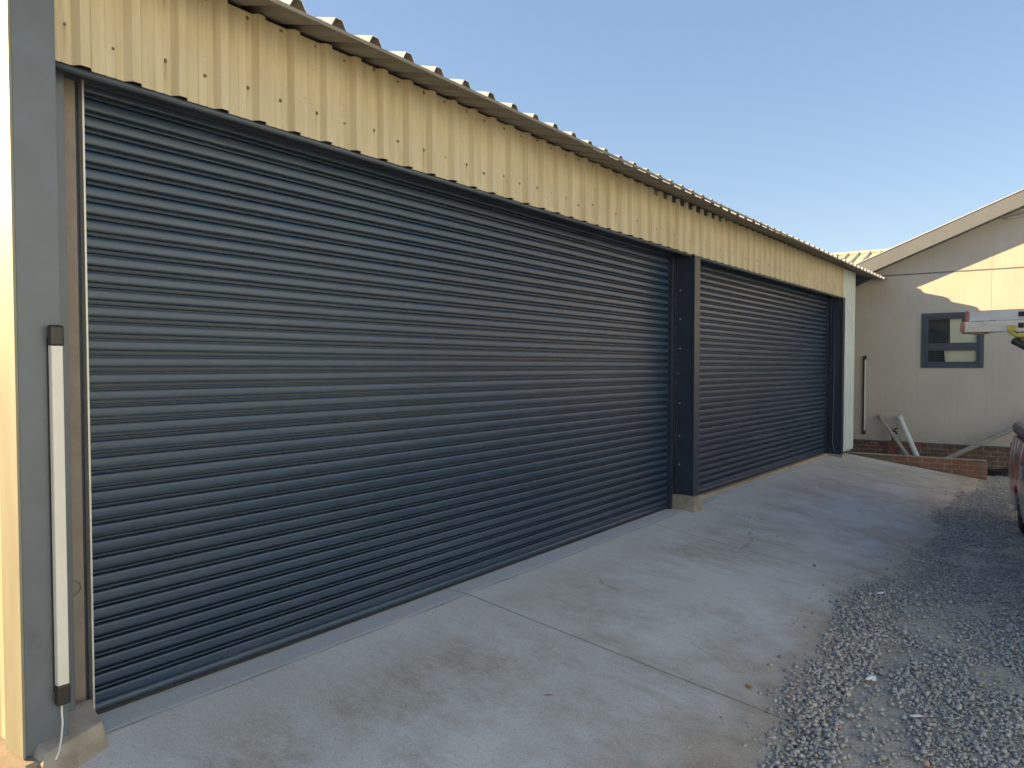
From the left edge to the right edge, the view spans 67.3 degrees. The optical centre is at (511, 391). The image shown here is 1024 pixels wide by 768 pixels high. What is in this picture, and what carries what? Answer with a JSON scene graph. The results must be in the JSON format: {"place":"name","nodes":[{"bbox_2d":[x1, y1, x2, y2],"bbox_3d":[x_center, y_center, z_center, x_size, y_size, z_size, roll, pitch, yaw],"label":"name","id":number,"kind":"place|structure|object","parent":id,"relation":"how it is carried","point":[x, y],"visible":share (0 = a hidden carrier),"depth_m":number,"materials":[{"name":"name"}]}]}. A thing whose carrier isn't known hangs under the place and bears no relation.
{"place":"outdoors","nodes":[
{"label":"outdoors","id":0,"kind":"place"},
{"bbox_2d":[0,737,38,767],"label":"path","id":1,"kind":"structure","parent":0,"point":[9,759],"depth_m":3.02,"materials":[{"name":"beige concrete"}]},
{"bbox_2d":[78,453,981,767],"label":"driveway","id":2,"kind":"structure","parent":0,"point":[642,643],"depth_m":4.59,"materials":[{"name":"concrete"}]},
{"bbox_2d":[0,0,887,767],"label":"garage","id":3,"kind":"structure","parent":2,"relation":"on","point":[356,328],"depth_m":4.46,"materials":[{"name":"beige paint"}]},
{"bbox_2d":[46,325,70,759],"bbox_3d":[-1.792,0.583,3.044,0.060,1.696,0.156,-1,2,-31],"label":"tube light","id":4,"kind":"object","parent":3,"relation":"attached to","point":[56,441],"visible":1,"depth_m":3.07,"materials":[{"name":"white plastic"}]},
{"bbox_2d":[75,80,675,714],"bbox_3d":[-0.082,-0.085,6.044,0.105,2.969,6.436,1,2,36],"label":"roller door","id":5,"kind":"structure","parent":3,"relation":"in","point":[320,393],"depth_m":4.54,"materials":[{"name":"grey paint"}]},
{"bbox_2d":[674,254,829,493],"bbox_3d":[3.779,-0.256,11.337,0.093,2.899,6.341,1,2,37],"label":"roller door","id":6,"kind":"structure","parent":3,"relation":"in","point":[764,371],"depth_m":11.01,"materials":[{"name":"grey paint"}]},
{"bbox_2d":[844,451,986,479],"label":"brick wall","id":7,"kind":"structure","parent":2,"relation":"on","point":[975,468],"depth_m":13.51,"materials":[{"name":"brick"}]},
{"bbox_2d":[302,0,1023,252],"label":"sky","id":8,"kind":"structure","parent":0,"point":[834,126],"materials":[{"name":"blue"}]},
{"bbox_2d":[720,475,1023,767],"bbox_3d":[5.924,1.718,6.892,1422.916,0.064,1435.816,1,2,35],"label":"ground","id":9,"kind":"structure","parent":0,"point":[878,721],"depth_m":4.97,"materials":[{"name":"grey gravel"}]},
{"bbox_2d":[831,249,887,263],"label":"building","id":10,"kind":"structure","parent":9,"relation":"on","point":[854,257],"depth_m":20.00,"materials":[{"name":"beige metal"}]},
{"bbox_2d":[865,675,876,680],"bbox_3d":[2.188,1.742,4.700,0.074,0.021,0.096,0,2,12],"label":"plastic scrap","id":11,"kind":"object","parent":9,"relation":"on","point":[871,677],"visible":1,"depth_m":4.68,"materials":[{"name":"white plastic"}]},
{"bbox_2d":[877,415,908,454],"bbox_3d":[7.433,0.969,14.806,0.082,1.021,0.966,-1,2,-23],"label":"pipe","id":12,"kind":"object","parent":9,"relation":"on","point":[892,434],"visible":0.8,"depth_m":14.88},
{"bbox_2d":[888,427,897,453],"bbox_3d":[7.432,1.104,14.982,0.164,0.839,0.099,1,2,35],"label":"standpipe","id":13,"kind":"object","parent":9,"relation":"on","point":[892,446],"visible":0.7,"depth_m":14.97,"materials":[{"name":"brick"}]},
{"bbox_2d":[897,415,918,455],"bbox_3d":[7.620,0.973,14.681,0.105,1.024,0.742,0,2,-11],"label":"pipe","id":14,"kind":"object","parent":9,"relation":"on","point":[907,435],"visible":0.78,"depth_m":14.72,"materials":[{"name":"white plastic"}]},
{"bbox_2d":[910,714,924,716],"bbox_3d":[2.221,1.775,4.220,0.085,0.011,0.036,0,2,-3],"label":"plastic scrap","id":15,"kind":"object","parent":9,"relation":"on","point":[915,715],"visible":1,"depth_m":4.21,"materials":[{"name":"white plastic"}]},
{"bbox_2d":[843,189,1023,468],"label":"house","id":16,"kind":"structure","parent":9,"relation":"on","point":[940,382],"depth_m":14.55,"materials":[{"name":"beige paint"}]},
{"bbox_2d":[862,355,866,433],"bbox_3d":[7.057,0.060,15.395,0.064,1.580,0.044,1,2,35],"label":"tube light","id":17,"kind":"object","parent":16,"relation":"attached to","point":[864,396],"visible":1,"depth_m":15.38,"materials":[{"name":"white plastic"}]},
{"bbox_2d":[921,312,983,367],"bbox_3d":[8.317,-0.977,14.527,1.035,1.045,0.082,1,2,35],"label":"window","id":18,"kind":"structure","parent":16,"relation":"in","point":[943,345],"depth_m":14.56,"materials":[{"name":"metal"}]},
{"bbox_2d":[946,421,1023,457],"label":"pipe","id":19,"kind":"object","parent":9,"relation":"on","point":[982,442],"visible":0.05,"depth_m":13.97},
{"bbox_2d":[987,468,1008,476],"bbox_3d":[8.685,1.439,13.635,0.526,0.146,0.398,1,2,35],"label":"hose coil","id":20,"kind":"object","parent":9,"relation":"on","point":[1003,472],"visible":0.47,"depth_m":13.56,"materials":[{"name":"rubber"}]},
{"bbox_2d":[1009,422,1023,532],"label":"pickup truck","id":21,"kind":"object","parent":9,"relation":"on","point":[1016,472],"visible":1,"depth_m":9.19,"materials":[{"name":"red metal"}]},
{"bbox_3d":[6.144,0.780,2.246,2.080,2.212,5.290,-1,2,-31],"label":"pickup truck","id":22,"kind":"object","parent":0,"visible":0},
{"bbox_2d":[960,309,1023,334],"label":"extension ladder","id":23,"kind":"object","parent":22,"relation":"on","point":[995,321],"visible":1,"depth_m":6.11,"materials":[{"name":"silver metal"}]},
{"bbox_2d":[1007,325,1023,337],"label":"tie strap","id":24,"kind":"object","parent":23,"relation":"attached to","point":[1011,329],"visible":1,"depth_m":5.93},
{"bbox_2d":[1011,331,1023,349],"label":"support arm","id":25,"kind":"object","parent":22,"relation":"attached to","point":[1018,342],"visible":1,"depth_m":5.88}
]}

